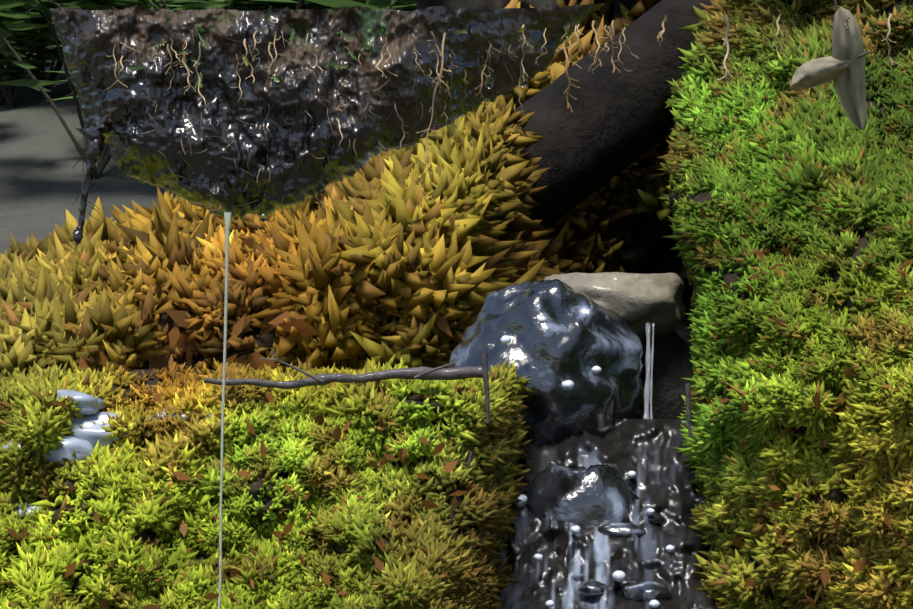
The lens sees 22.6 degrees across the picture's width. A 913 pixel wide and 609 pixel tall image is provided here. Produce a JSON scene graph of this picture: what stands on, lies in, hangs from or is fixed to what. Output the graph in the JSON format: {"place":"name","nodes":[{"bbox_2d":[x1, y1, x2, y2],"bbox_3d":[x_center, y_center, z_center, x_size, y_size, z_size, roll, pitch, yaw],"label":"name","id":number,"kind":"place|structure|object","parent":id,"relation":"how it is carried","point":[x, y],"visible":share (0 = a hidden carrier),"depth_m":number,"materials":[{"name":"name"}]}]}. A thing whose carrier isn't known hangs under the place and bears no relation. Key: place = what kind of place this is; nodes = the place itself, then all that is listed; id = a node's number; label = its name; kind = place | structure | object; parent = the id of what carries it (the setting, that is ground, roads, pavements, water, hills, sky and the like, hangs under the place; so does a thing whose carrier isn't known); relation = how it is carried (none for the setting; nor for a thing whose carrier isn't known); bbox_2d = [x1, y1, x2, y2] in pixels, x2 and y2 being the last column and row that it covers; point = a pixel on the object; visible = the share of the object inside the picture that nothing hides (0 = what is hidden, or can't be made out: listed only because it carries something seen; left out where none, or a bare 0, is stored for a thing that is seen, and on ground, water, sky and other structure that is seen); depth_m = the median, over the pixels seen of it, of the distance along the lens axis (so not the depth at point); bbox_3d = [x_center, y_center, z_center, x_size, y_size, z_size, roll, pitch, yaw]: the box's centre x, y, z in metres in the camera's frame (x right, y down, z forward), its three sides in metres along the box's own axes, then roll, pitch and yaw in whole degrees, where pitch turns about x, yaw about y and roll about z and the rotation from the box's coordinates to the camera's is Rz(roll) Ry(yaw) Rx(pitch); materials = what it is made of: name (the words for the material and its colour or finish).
{"place":"outdoors","nodes":[
{"label":"outdoors","id":0,"kind":"place"},
{"bbox_2d":[0,0,412,253],"bbox_3d":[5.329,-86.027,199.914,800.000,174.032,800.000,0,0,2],"label":"ground sheet","id":1,"kind":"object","parent":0,"point":[40,180],"visible":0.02,"depth_m":6.19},
{"bbox_2d":[0,0,416,218],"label":"shrub","id":2,"kind":"object","parent":1,"relation":"on","point":[18,24],"depth_m":6.34,"materials":[{"name":"green plant"}]},
{"bbox_2d":[0,0,908,608],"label":"gully relief","id":3,"kind":"object","parent":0,"point":[650,250],"visible":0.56,"depth_m":1.23},
{"bbox_2d":[50,3,604,219],"bbox_3d":[-0.025,-0.070,0.782,0.250,0.107,0.067,0,0,-17],"label":"peat overhang","id":4,"kind":"object","parent":3,"relation":"attached to","point":[287,140],"visible":1,"depth_m":0.75,"materials":[{"name":"black soil"}]},
{"bbox_2d":[72,128,105,255],"bbox_3d":[-0.122,-0.037,0.761,0.012,0.043,0.009,0,0,2],"label":"peat strand","id":5,"kind":"object","parent":4,"relation":"hanging from","point":[95,142],"visible":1,"depth_m":0.76},
{"bbox_2d":[218,212,231,608],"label":"water thread","id":6,"kind":"object","parent":4,"relation":"hanging from","point":[227,216],"visible":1,"depth_m":0.75},
{"bbox_2d":[259,214,266,221],"bbox_3d":[-0.063,-0.029,0.747,0.003,0.003,0.003,0,0,2],"label":"water droplet","id":7,"kind":"object","parent":4,"relation":"attached to","point":[262,217],"visible":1,"depth_m":0.75,"materials":[{"name":"liquid"}]},
{"bbox_2d":[53,17,537,225],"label":"peat fibres","id":8,"kind":"object","parent":4,"relation":"on","point":[352,64],"visible":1,"depth_m":0.75,"materials":[{"name":"brown plant"}]},
{"bbox_2d":[129,5,569,89],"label":"roots","id":9,"kind":"object","parent":4,"relation":"attached to","point":[343,34],"visible":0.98,"depth_m":0.75,"materials":[{"name":"brown plant"}]},
{"bbox_2d":[439,73,527,92],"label":"water drops","id":10,"kind":"object","parent":4,"relation":"attached to","point":[489,82],"visible":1,"depth_m":0.78,"materials":[{"name":"clear liquid"}]},
{"bbox_2d":[105,13,901,164],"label":"rootlets","id":11,"kind":"object","parent":4,"relation":"hanging from","point":[612,36],"visible":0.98,"depth_m":0.77,"materials":[{"name":"brown plant"}]},
{"bbox_2d":[204,348,691,468],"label":"twigs","id":12,"kind":"object","parent":3,"relation":"on","point":[425,373],"visible":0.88,"depth_m":0.95,"materials":[{"name":"grey wood"}]},
{"bbox_2d":[0,0,912,608],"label":"moss shoots","id":13,"kind":"object","parent":3,"relation":"attached to","point":[376,244],"visible":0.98,"depth_m":0.98,"materials":[{"name":"green plant"}]},
{"bbox_2d":[1,389,213,515],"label":"wet patches","id":14,"kind":"object","parent":13,"relation":"on","point":[82,441],"visible":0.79,"depth_m":0.94,"materials":[{"name":"water"}]},
{"bbox_2d":[0,187,912,608],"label":"leaf litter","id":15,"kind":"object","parent":13,"relation":"on","point":[272,321],"visible":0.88,"depth_m":0.94,"materials":[{"name":"brown plant"}]},
{"bbox_2d":[791,0,869,130],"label":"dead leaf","id":16,"kind":"object","parent":13,"relation":"on","point":[843,66],"visible":1,"depth_m":0.98,"materials":[{"name":"beige plant"}]},
{"bbox_2d":[447,279,643,446],"bbox_3d":[0.041,0.034,1.135,0.084,0.094,0.088,0,0,44],"label":"wet rock","id":17,"kind":"object","parent":3,"relation":"on","point":[576,337],"visible":0.62,"depth_m":1.11,"materials":[{"name":"black stone"}]},
{"bbox_2d":[522,462,638,527],"bbox_3d":[0.060,0.104,1.062,0.064,0.062,0.040,0,0,2],"label":"cascade rock","id":18,"kind":"object","parent":3,"relation":"on","point":[598,495],"visible":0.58,"depth_m":1.05,"materials":[{"name":"grey stone"}]},
{"bbox_2d":[497,419,719,608],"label":"stream water","id":19,"kind":"structure","parent":3,"relation":"on","point":[645,450],"depth_m":1.03,"materials":[{"name":"liquid"}]},
{"bbox_2d":[500,317,674,608],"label":"water droplets","id":20,"kind":"object","parent":19,"relation":"on","point":[618,576],"visible":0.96,"depth_m":1.04},
{"bbox_2d":[578,512,671,601],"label":"stream pebbles","id":21,"kind":"object","parent":19,"relation":"on","point":[648,590],"visible":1,"depth_m":1.00,"materials":[{"name":"grey stone"}]},
{"bbox_2d":[643,323,653,418],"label":"waterfall","id":22,"kind":"structure","parent":19,"relation":"on","point":[648,387],"depth_m":1.13,"materials":[{"name":"clear liquid"}]},
{"bbox_2d":[516,0,712,231],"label":"fallen log","id":23,"kind":"object","parent":3,"relation":"on","point":[608,127],"visible":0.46,"depth_m":1.61,"materials":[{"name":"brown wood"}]},
{"bbox_2d":[640,332,692,418],"bbox_3d":[0.089,0.054,1.184,0.082,0.103,0.047,0,0,2],"label":"rock ledge","id":24,"kind":"object","parent":3,"relation":"on","point":[672,366],"visible":0.06,"depth_m":1.17,"materials":[{"name":"brown stone"}]},
{"bbox_2d":[543,272,685,340],"bbox_3d":[0.079,0.004,1.183,0.078,0.042,0.092,0,0,2],"label":"stone ledge","id":25,"kind":"object","parent":24,"relation":"on","point":[637,301],"visible":0.46,"depth_m":1.15,"materials":[{"name":"grey stone"}]}
]}

